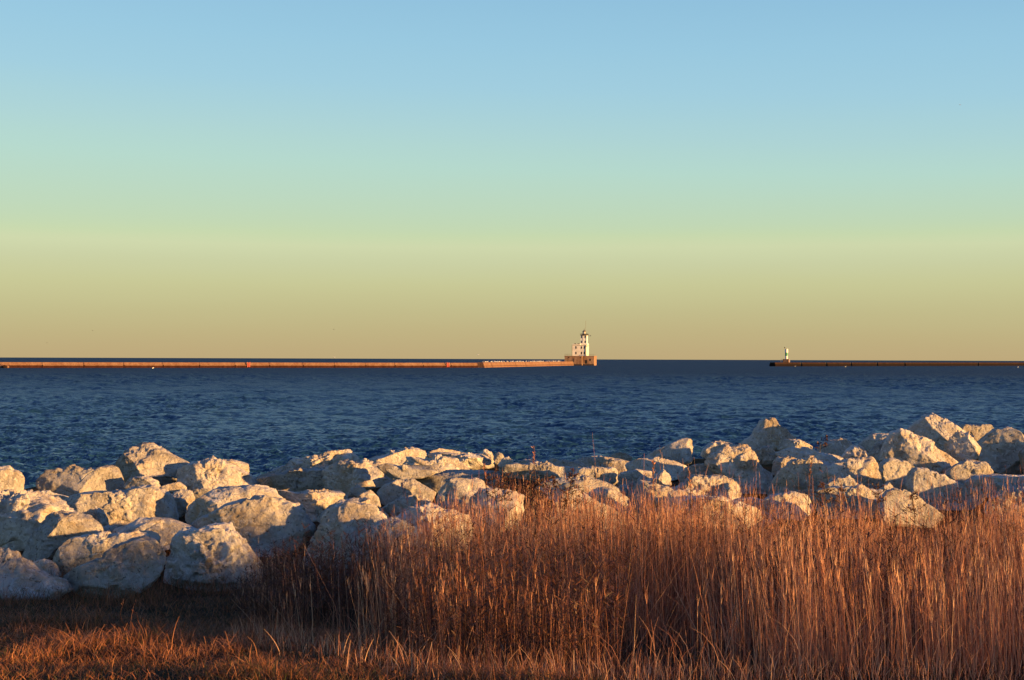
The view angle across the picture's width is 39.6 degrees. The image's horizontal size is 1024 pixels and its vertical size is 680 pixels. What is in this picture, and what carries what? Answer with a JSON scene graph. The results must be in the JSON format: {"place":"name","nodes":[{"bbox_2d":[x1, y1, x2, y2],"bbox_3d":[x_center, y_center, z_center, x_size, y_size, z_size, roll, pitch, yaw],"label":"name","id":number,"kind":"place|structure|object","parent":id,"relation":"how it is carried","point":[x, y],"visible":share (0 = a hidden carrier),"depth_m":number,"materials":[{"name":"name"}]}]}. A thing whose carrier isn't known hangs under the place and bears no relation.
{"place":"outdoors","nodes":[
{"label":"outdoors","id":0,"kind":"place"},
{"bbox_2d":[0,357,1023,488],"bbox_3d":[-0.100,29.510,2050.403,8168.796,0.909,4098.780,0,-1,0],"label":"water","id":1,"kind":"structure","parent":0,"point":[260,421],"depth_m":113.14,"materials":[{"name":"blue liquid"}]},
{"bbox_2d":[0,362,477,367],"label":"breakwater","id":2,"kind":"object","parent":1,"relation":"in","point":[204,365],"visible":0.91,"depth_m":517.32,"materials":[{"name":"concrete"}]},
{"bbox_2d":[477,361,573,367],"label":"breakwater","id":3,"kind":"object","parent":1,"relation":"in","point":[507,364],"visible":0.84,"depth_m":632.88,"materials":[{"name":"concrete"}]},
{"bbox_2d":[564,329,596,365],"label":"lighthouse","id":4,"kind":"object","parent":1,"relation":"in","point":[580,354],"visible":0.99,"depth_m":756.69,"materials":[{"name":"concrete"}]},
{"bbox_2d":[769,362,1023,365],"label":"breakwater","id":5,"kind":"object","parent":1,"relation":"in","point":[896,364],"visible":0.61,"depth_m":804.28,"materials":[{"name":"concrete"}]},
{"bbox_2d":[0,458,1023,679],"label":"ground","id":6,"kind":"structure","parent":0,"point":[511,483],"depth_m":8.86,"materials":[{"name":"brown plant"}]},
{"bbox_2d":[0,465,24,492],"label":"boulder","id":7,"kind":"object","parent":6,"relation":"on","point":[11,478],"visible":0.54,"depth_m":19.27,"materials":[{"name":"stone"}]},
{"bbox_2d":[0,547,72,599],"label":"boulder","id":8,"kind":"object","parent":6,"relation":"on","point":[17,568],"visible":0.64,"depth_m":12.48,"materials":[{"name":"stone"}]},
{"bbox_2d":[0,489,75,550],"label":"boulder","id":9,"kind":"object","parent":6,"relation":"on","point":[24,513],"visible":0.66,"depth_m":15.58,"materials":[{"name":"stone"}]},
{"bbox_2d":[33,559,61,576],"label":"boulder","id":10,"kind":"object","parent":6,"relation":"on","point":[44,564],"visible":0.56,"depth_m":13.84,"materials":[{"name":"stone"}]},
{"bbox_2d":[22,510,103,560],"bbox_3d":[-4.712,2.064,14.935,0.840,0.554,0.629,0,-1,0],"label":"boulder","id":11,"kind":"object","parent":6,"relation":"on","point":[53,532],"visible":0.81,"depth_m":14.72,"materials":[{"name":"stone"}]},
{"bbox_2d":[36,464,124,495],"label":"boulder","id":12,"kind":"object","parent":6,"relation":"on","point":[72,479],"visible":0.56,"depth_m":19.66,"materials":[{"name":"stone"}]},
{"bbox_2d":[82,506,108,525],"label":"boulder","id":13,"kind":"object","parent":6,"relation":"on","point":[98,515],"visible":0.54,"depth_m":15.94,"materials":[{"name":"stone"}]},
{"bbox_2d":[53,530,160,576],"bbox_3d":[-4.019,2.116,14.148,1.046,0.465,0.460,0,-1,0],"label":"boulder","id":14,"kind":"object","parent":6,"relation":"on","point":[80,550],"visible":0.55,"depth_m":13.96,"materials":[{"name":"stone"}]},
{"bbox_2d":[63,535,166,597],"bbox_3d":[-3.572,2.046,12.871,0.921,0.574,0.575,0,-1,0],"label":"boulder","id":15,"kind":"object","parent":6,"relation":"on","point":[139,560],"visible":0.88,"depth_m":12.65,"materials":[{"name":"stone"}]},
{"bbox_2d":[64,484,178,527],"bbox_3d":[-4.738,2.068,17.330,1.432,0.624,0.770,0,-1,0],"label":"boulder","id":16,"kind":"object","parent":6,"relation":"on","point":[120,507],"visible":0.6,"depth_m":17.05,"materials":[{"name":"stone"}]},
{"bbox_2d":[123,475,160,488],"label":"boulder","id":17,"kind":"object","parent":6,"relation":"on","point":[136,481],"visible":0.55,"depth_m":19.49,"materials":[{"name":"stone"}]},
{"bbox_2d":[112,517,190,549],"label":"boulder","id":18,"kind":"object","parent":6,"relation":"on","point":[166,529],"visible":0.52,"depth_m":14.90,"materials":[{"name":"stone"}]},
{"bbox_2d":[114,442,189,485],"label":"boulder","id":19,"kind":"object","parent":6,"relation":"on","point":[160,464],"visible":0.61,"depth_m":21.37,"materials":[{"name":"stone"}]},
{"bbox_2d":[159,481,186,492],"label":"boulder","id":20,"kind":"object","parent":6,"relation":"on","point":[173,487],"visible":0.76,"depth_m":18.73,"materials":[{"name":"stone"}]},
{"bbox_2d":[172,489,195,517],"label":"boulder","id":21,"kind":"object","parent":6,"relation":"on","point":[184,499],"visible":0.62,"depth_m":17.89,"materials":[{"name":"stone"}]},
{"bbox_2d":[192,488,210,498],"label":"boulder","id":22,"kind":"object","parent":6,"relation":"on","point":[198,492],"visible":0.63,"depth_m":18.56,"materials":[{"name":"stone"}]},
{"bbox_2d":[163,522,264,590],"bbox_3d":[-2.931,2.170,14.031,0.984,0.715,0.632,0,-1,31],"label":"boulder","id":23,"kind":"object","parent":6,"relation":"on","point":[215,550],"visible":0.71,"depth_m":13.83,"materials":[{"name":"stone"}]},
{"bbox_2d":[176,455,259,489],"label":"boulder","id":24,"kind":"object","parent":6,"relation":"on","point":[212,472],"visible":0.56,"depth_m":20.03,"materials":[{"name":"stone"}]},
{"bbox_2d":[185,484,282,523],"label":"boulder","id":25,"kind":"object","parent":6,"relation":"on","point":[210,501],"visible":0.36,"depth_m":16.86,"materials":[{"name":"stone"}]},
{"bbox_2d":[222,459,248,472],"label":"boulder","id":26,"kind":"object","parent":6,"relation":"on","point":[242,465],"visible":0.24,"depth_m":21.14,"materials":[{"name":"stone"}]},
{"bbox_2d":[189,495,315,556],"bbox_3d":[-2.776,2.001,15.294,1.362,0.700,0.851,0,-1,0],"label":"boulder","id":27,"kind":"object","parent":6,"relation":"on","point":[268,520],"visible":0.66,"depth_m":14.98,"materials":[{"name":"stone"}]},
{"bbox_2d":[256,465,284,477],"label":"boulder","id":28,"kind":"object","parent":6,"relation":"on","point":[279,469],"visible":0.35,"depth_m":22.50,"materials":[{"name":"stone"}]},
{"bbox_2d":[256,467,323,497],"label":"boulder","id":29,"kind":"object","parent":6,"relation":"on","point":[299,479],"visible":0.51,"depth_m":20.07,"materials":[{"name":"stone"}]},
{"bbox_2d":[278,488,347,521],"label":"boulder","id":30,"kind":"object","parent":6,"relation":"on","point":[316,503],"visible":0.79,"depth_m":17.40,"materials":[{"name":"stone"}]},
{"bbox_2d":[284,449,359,470],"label":"boulder","id":31,"kind":"object","parent":6,"relation":"on","point":[324,460],"visible":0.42,"depth_m":22.23,"materials":[{"name":"stone"}]},
{"bbox_2d":[303,500,386,570],"bbox_3d":[-1.698,2.132,14.965,0.948,0.884,0.605,0,-1,20],"label":"boulder","id":32,"kind":"object","parent":6,"relation":"on","point":[340,516],"visible":0.32,"depth_m":14.78,"materials":[{"name":"stone"}]},
{"bbox_2d":[316,497,388,522],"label":"boulder","id":33,"kind":"object","parent":6,"relation":"on","point":[363,500],"visible":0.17,"depth_m":16.32,"materials":[{"name":"stone"}]},
{"bbox_2d":[347,484,366,498],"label":"boulder","id":34,"kind":"object","parent":6,"relation":"on","point":[356,490],"visible":0.45,"depth_m":17.91,"materials":[{"name":"stone"}]},
{"bbox_2d":[322,458,393,494],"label":"boulder","id":35,"kind":"object","parent":6,"relation":"on","point":[344,475],"visible":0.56,"depth_m":19.80,"materials":[{"name":"stone"}]},
{"bbox_2d":[356,490,380,506],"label":"boulder","id":36,"kind":"object","parent":6,"relation":"on","point":[372,496],"visible":0.45,"depth_m":17.45,"materials":[{"name":"stone"}]},
{"bbox_2d":[356,517,427,570],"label":"boulder","id":37,"kind":"object","parent":6,"relation":"on","point":[397,521],"visible":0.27,"depth_m":14.39,"materials":[{"name":"stone"}]},
{"bbox_2d":[367,447,428,464],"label":"boulder","id":38,"kind":"object","parent":6,"relation":"on","point":[398,456],"visible":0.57,"depth_m":21.83,"materials":[{"name":"stone"}]},
{"bbox_2d":[377,478,435,505],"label":"boulder","id":39,"kind":"object","parent":6,"relation":"on","point":[387,493],"visible":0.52,"depth_m":17.89,"materials":[{"name":"stone"}]},
{"bbox_2d":[377,463,436,479],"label":"boulder","id":40,"kind":"object","parent":6,"relation":"on","point":[398,472],"visible":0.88,"depth_m":19.24,"materials":[{"name":"stone"}]},
{"bbox_2d":[381,494,434,517],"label":"boulder","id":41,"kind":"object","parent":6,"relation":"on","point":[400,503],"visible":0.44,"depth_m":16.49,"materials":[{"name":"stone"}]},
{"bbox_2d":[396,502,473,552],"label":"boulder","id":42,"kind":"object","parent":6,"relation":"on","point":[413,510],"visible":0.22,"depth_m":15.18,"materials":[{"name":"stone"}]},
{"bbox_2d":[403,454,469,472],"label":"boulder","id":43,"kind":"object","parent":6,"relation":"on","point":[439,463],"visible":0.52,"depth_m":20.61,"materials":[{"name":"stone"}]},
{"bbox_2d":[438,498,468,513],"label":"boulder","id":44,"kind":"object","parent":6,"relation":"on","point":[445,503],"visible":0.27,"depth_m":16.53,"materials":[{"name":"stone"}]},
{"bbox_2d":[416,469,503,492],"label":"boulder","id":45,"kind":"object","parent":6,"relation":"on","point":[435,482],"visible":0.34,"depth_m":19.37,"materials":[{"name":"stone"}]},
{"bbox_2d":[427,448,494,469],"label":"boulder","id":46,"kind":"object","parent":6,"relation":"on","point":[470,461],"visible":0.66,"depth_m":21.84,"materials":[{"name":"stone"}]},
{"bbox_2d":[436,477,488,506],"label":"boulder","id":47,"kind":"object","parent":6,"relation":"on","point":[459,486],"visible":0.47,"depth_m":17.30,"materials":[{"name":"stone"}]},
{"bbox_2d":[483,469,508,557],"bbox_3d":[-0.129,1.638,11.598,0.240,1.181,0.154,0,-1,24],"label":"dried weed","id":48,"kind":"object","parent":6,"relation":"on","point":[491,479],"visible":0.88,"depth_m":11.59,"materials":[{"name":"brown plant"}]},
{"bbox_2d":[469,488,524,532],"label":"boulder","id":49,"kind":"object","parent":6,"relation":"on","point":[482,492],"visible":0.4,"depth_m":15.76,"materials":[{"name":"stone"}]},
{"bbox_2d":[489,472,519,580],"bbox_3d":[-0.065,1.683,11.900,0.217,1.157,0.226,0,-1,18],"label":"dried weed","id":50,"kind":"object","parent":6,"relation":"on","point":[505,484],"visible":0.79,"depth_m":11.88,"materials":[{"name":"brown plant"}]},
{"bbox_2d":[498,456,513,466],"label":"boulder","id":51,"kind":"object","parent":6,"relation":"on","point":[505,460],"visible":0.6,"depth_m":20.84,"materials":[{"name":"stone"}]},
{"bbox_2d":[519,469,541,560],"bbox_3d":[0.146,1.616,11.376,0.189,1.168,0.203,0,-1,0],"label":"dried weed","id":52,"kind":"object","parent":6,"relation":"on","point":[530,486],"visible":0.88,"depth_m":11.38,"materials":[{"name":"brown plant"}]},
{"bbox_2d":[499,460,575,482],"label":"boulder","id":53,"kind":"object","parent":6,"relation":"on","point":[542,469],"visible":0.63,"depth_m":19.10,"materials":[{"name":"stone"}]},
{"bbox_2d":[524,477,550,530],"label":"dried weed","id":54,"kind":"object","parent":6,"relation":"on","point":[537,490],"visible":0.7,"depth_m":12.07,"materials":[{"name":"brown plant"}]},
{"bbox_2d":[541,475,560,561],"bbox_3d":[0.307,1.652,11.499,0.156,1.117,0.220,0,-1,17],"label":"dried weed","id":55,"kind":"object","parent":6,"relation":"on","point":[554,482],"visible":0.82,"depth_m":11.48,"materials":[{"name":"brown plant"}]},
{"bbox_2d":[549,487,583,566],"bbox_3d":[0.439,1.661,11.201,0.310,1.009,0.170,1,-1,-26],"label":"dried weed","id":56,"kind":"object","parent":6,"relation":"on","point":[566,504],"visible":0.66,"depth_m":11.19,"materials":[{"name":"brown plant"}]},
{"bbox_2d":[547,458,586,467],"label":"boulder","id":57,"kind":"object","parent":6,"relation":"on","point":[563,462],"visible":0.41,"depth_m":20.48,"materials":[{"name":"stone"}]},
{"bbox_2d":[557,467,583,535],"bbox_3d":[0.494,1.640,11.681,0.286,1.185,0.205,1,-1,-35],"label":"dried weed","id":58,"kind":"object","parent":6,"relation":"on","point":[572,481],"visible":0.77,"depth_m":11.68,"materials":[{"name":"brown plant"}]},
{"bbox_2d":[535,474,620,500],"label":"boulder","id":59,"kind":"object","parent":6,"relation":"on","point":[580,480],"visible":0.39,"depth_m":17.68,"materials":[{"name":"stone"}]},
{"bbox_2d":[544,487,623,542],"bbox_3d":[0.818,1.996,16.108,0.970,0.674,0.484,0,-1,0],"label":"boulder","id":60,"kind":"object","parent":6,"relation":"on","point":[584,494],"visible":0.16,"depth_m":15.90,"materials":[{"name":"stone"}]},
{"bbox_2d":[573,466,618,484],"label":"boulder","id":61,"kind":"object","parent":6,"relation":"on","point":[604,474],"visible":0.56,"depth_m":18.59,"materials":[{"name":"stone"}]},
{"bbox_2d":[574,456,629,474],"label":"boulder","id":62,"kind":"object","parent":6,"relation":"on","point":[607,462],"visible":0.45,"depth_m":21.88,"materials":[{"name":"stone"}]},
{"bbox_2d":[588,486,636,520],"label":"boulder","id":63,"kind":"object","parent":6,"relation":"on","point":[610,491],"visible":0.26,"depth_m":16.78,"materials":[{"name":"stone"}]},
{"bbox_2d":[609,452,631,460],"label":"boulder","id":64,"kind":"object","parent":6,"relation":"on","point":[623,456],"visible":0.43,"depth_m":23.36,"materials":[{"name":"stone"}]},
{"bbox_2d":[224,434,1023,679],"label":"tall grass","id":65,"kind":"structure","parent":6,"relation":"on","point":[1001,631],"depth_m":8.65,"materials":[{"name":"brown plant"}]},
{"bbox_2d":[617,469,651,489],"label":"boulder","id":66,"kind":"object","parent":6,"relation":"on","point":[627,477],"visible":0.55,"depth_m":19.31,"materials":[{"name":"stone"}]},
{"bbox_2d":[626,479,672,523],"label":"boulder","id":67,"kind":"object","parent":6,"relation":"on","point":[638,485],"visible":0.3,"depth_m":16.89,"materials":[{"name":"stone"}]},
{"bbox_2d":[625,457,686,480],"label":"boulder","id":68,"kind":"object","parent":6,"relation":"on","point":[673,468],"visible":0.46,"depth_m":20.54,"materials":[{"name":"stone"}]},
{"bbox_2d":[645,469,670,485],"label":"boulder","id":69,"kind":"object","parent":6,"relation":"on","point":[661,478],"visible":0.56,"depth_m":18.21,"materials":[{"name":"stone"}]},
{"bbox_2d":[643,438,692,464],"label":"boulder","id":70,"kind":"object","parent":6,"relation":"on","point":[680,450],"visible":0.58,"depth_m":22.65,"materials":[{"name":"stone"}]},
{"bbox_2d":[667,489,693,526],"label":"boulder","id":71,"kind":"object","parent":6,"relation":"on","point":[669,496],"visible":0.12,"depth_m":16.15,"materials":[{"name":"stone"}]},
{"bbox_2d":[677,463,713,481],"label":"boulder","id":72,"kind":"object","parent":6,"relation":"on","point":[695,469],"visible":0.38,"depth_m":18.75,"materials":[{"name":"stone"}]},
{"bbox_2d":[672,474,743,499],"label":"boulder","id":73,"kind":"object","parent":6,"relation":"on","point":[726,482],"visible":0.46,"depth_m":17.48,"materials":[{"name":"stone"}]},
{"bbox_2d":[700,440,733,458],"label":"boulder","id":74,"kind":"object","parent":6,"relation":"on","point":[708,449],"visible":0.54,"depth_m":20.91,"materials":[{"name":"stone"}]},
{"bbox_2d":[678,495,761,528],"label":"boulder","id":75,"kind":"object","parent":6,"relation":"on","point":[726,504],"visible":0.26,"depth_m":15.75,"materials":[{"name":"stone"}]},
{"bbox_2d":[704,444,772,493],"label":"boulder","id":76,"kind":"object","parent":6,"relation":"on","point":[739,459],"visible":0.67,"depth_m":18.27,"materials":[{"name":"stone"}]},
{"bbox_2d":[733,497,777,527],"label":"boulder","id":77,"kind":"object","parent":6,"relation":"on","point":[756,503],"visible":0.16,"depth_m":16.57,"materials":[{"name":"stone"}]},
{"bbox_2d":[753,446,776,464],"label":"boulder","id":78,"kind":"object","parent":6,"relation":"on","point":[766,455],"visible":0.79,"depth_m":19.53,"materials":[{"name":"stone"}]},
{"bbox_2d":[741,417,797,451],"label":"boulder","id":79,"kind":"object","parent":6,"relation":"on","point":[771,432],"visible":0.52,"depth_m":22.47,"materials":[{"name":"stone"}]},
{"bbox_2d":[772,456,796,475],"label":"boulder","id":80,"kind":"object","parent":6,"relation":"on","point":[779,463],"visible":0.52,"depth_m":18.84,"materials":[{"name":"stone"}]},
{"bbox_2d":[762,491,813,520],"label":"boulder","id":81,"kind":"object","parent":6,"relation":"on","point":[778,497],"visible":0.66,"depth_m":16.50,"materials":[{"name":"stone"}]},
{"bbox_2d":[777,439,811,449],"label":"boulder","id":82,"kind":"object","parent":6,"relation":"on","point":[789,443],"visible":0.5,"depth_m":20.49,"materials":[{"name":"stone"}]},
{"bbox_2d":[767,455,829,498],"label":"boulder","id":83,"kind":"object","parent":6,"relation":"on","point":[795,470],"visible":0.62,"depth_m":17.87,"materials":[{"name":"stone"}]},
{"bbox_2d":[775,447,842,463],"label":"boulder","id":84,"kind":"object","parent":6,"relation":"on","point":[799,453],"visible":0.47,"depth_m":19.40,"materials":[{"name":"stone"}]},
{"bbox_2d":[811,481,835,531],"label":"dried weed","id":85,"kind":"object","parent":6,"relation":"on","point":[827,491],"visible":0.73,"depth_m":12.18,"materials":[{"name":"brown plant"}]},
{"bbox_2d":[817,438,853,456],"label":"boulder","id":86,"kind":"object","parent":6,"relation":"on","point":[838,446],"visible":0.44,"depth_m":21.27,"materials":[{"name":"stone"}]},
{"bbox_2d":[825,475,856,487],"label":"boulder","id":87,"kind":"object","parent":6,"relation":"on","point":[847,480],"visible":0.44,"depth_m":16.84,"materials":[{"name":"stone"}]},
{"bbox_2d":[811,484,884,518],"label":"boulder","id":88,"kind":"object","parent":6,"relation":"on","point":[866,494],"visible":0.56,"depth_m":15.91,"materials":[{"name":"stone"}]},
{"bbox_2d":[824,456,882,488],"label":"boulder","id":89,"kind":"object","parent":6,"relation":"on","point":[865,469],"visible":0.56,"depth_m":17.74,"materials":[{"name":"stone"}]},
{"bbox_2d":[842,444,867,458],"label":"boulder","id":90,"kind":"object","parent":6,"relation":"on","point":[855,451],"visible":0.59,"depth_m":19.72,"materials":[{"name":"stone"}]},
{"bbox_2d":[859,433,888,451],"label":"boulder","id":91,"kind":"object","parent":6,"relation":"on","point":[869,441],"visible":0.56,"depth_m":21.31,"materials":[{"name":"stone"}]},
{"bbox_2d":[868,438,885,465],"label":"boulder","id":92,"kind":"object","parent":6,"relation":"on","point":[874,452],"visible":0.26,"depth_m":18.93,"materials":[{"name":"stone"}]},
{"bbox_2d":[870,482,892,597],"bbox_3d":[3.309,1.808,12.782,0.193,1.072,0.182,0,-1,0],"label":"dried weed","id":93,"kind":"object","parent":6,"relation":"on","point":[878,493],"visible":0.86,"depth_m":12.77,"materials":[{"name":"brown plant"}]},
{"bbox_2d":[878,457,913,489],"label":"boulder","id":94,"kind":"object","parent":6,"relation":"on","point":[893,471],"visible":0.59,"depth_m":17.35,"materials":[{"name":"stone"}]},
{"bbox_2d":[875,488,943,527],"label":"boulder","id":95,"kind":"object","parent":6,"relation":"on","point":[902,497],"visible":0.62,"depth_m":15.54,"materials":[{"name":"stone"}]},
{"bbox_2d":[902,490,928,563],"bbox_3d":[3.478,1.788,12.281,0.180,0.989,0.192,0,-1,-17],"label":"dried weed","id":96,"kind":"object","parent":6,"relation":"on","point":[914,493],"visible":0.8,"depth_m":12.28,"materials":[{"name":"brown plant"}]},
{"bbox_2d":[878,428,957,473],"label":"boulder","id":97,"kind":"object","parent":6,"relation":"on","point":[915,450],"visible":0.56,"depth_m":18.50,"materials":[{"name":"stone"}]},
{"bbox_2d":[907,412,974,450],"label":"boulder","id":98,"kind":"object","parent":6,"relation":"on","point":[939,431],"visible":0.56,"depth_m":21.41,"materials":[{"name":"stone"}]},
{"bbox_2d":[905,467,985,509],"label":"boulder","id":99,"kind":"object","parent":6,"relation":"on","point":[918,478],"visible":0.66,"depth_m":16.73,"materials":[{"name":"stone"}]},
{"bbox_2d":[943,430,980,461],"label":"boulder","id":100,"kind":"object","parent":6,"relation":"on","point":[959,446],"visible":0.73,"depth_m":19.21,"materials":[{"name":"stone"}]},
{"bbox_2d":[944,459,993,483],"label":"boulder","id":101,"kind":"object","parent":6,"relation":"on","point":[973,467],"visible":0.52,"depth_m":18.13,"materials":[{"name":"stone"}]},
{"bbox_2d":[959,424,993,440],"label":"boulder","id":102,"kind":"object","parent":6,"relation":"on","point":[977,432],"visible":0.62,"depth_m":23.74,"materials":[{"name":"stone"}]},
{"bbox_2d":[963,474,1023,497],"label":"boulder","id":103,"kind":"object","parent":6,"relation":"on","point":[976,482],"visible":0.56,"depth_m":17.30,"materials":[{"name":"stone"}]},
{"bbox_2d":[977,426,1023,474],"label":"boulder","id":104,"kind":"object","parent":6,"relation":"on","point":[1002,447],"visible":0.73,"depth_m":20.24,"materials":[{"name":"stone"}]},
{"bbox_2d":[983,486,1023,526],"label":"boulder","id":105,"kind":"object","parent":6,"relation":"on","point":[1018,489],"visible":0.3,"depth_m":15.70,"materials":[{"name":"stone"}]},
{"bbox_2d":[1018,447,1023,474],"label":"boulder","id":106,"kind":"object","parent":6,"relation":"on","point":[1021,456],"visible":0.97,"depth_m":19.80,"materials":[{"name":"stone"}]},
{"bbox_2d":[0,0,1023,360],"label":"sky","id":107,"kind":"structure","parent":0,"point":[337,179],"materials":[{"name":"blue"}]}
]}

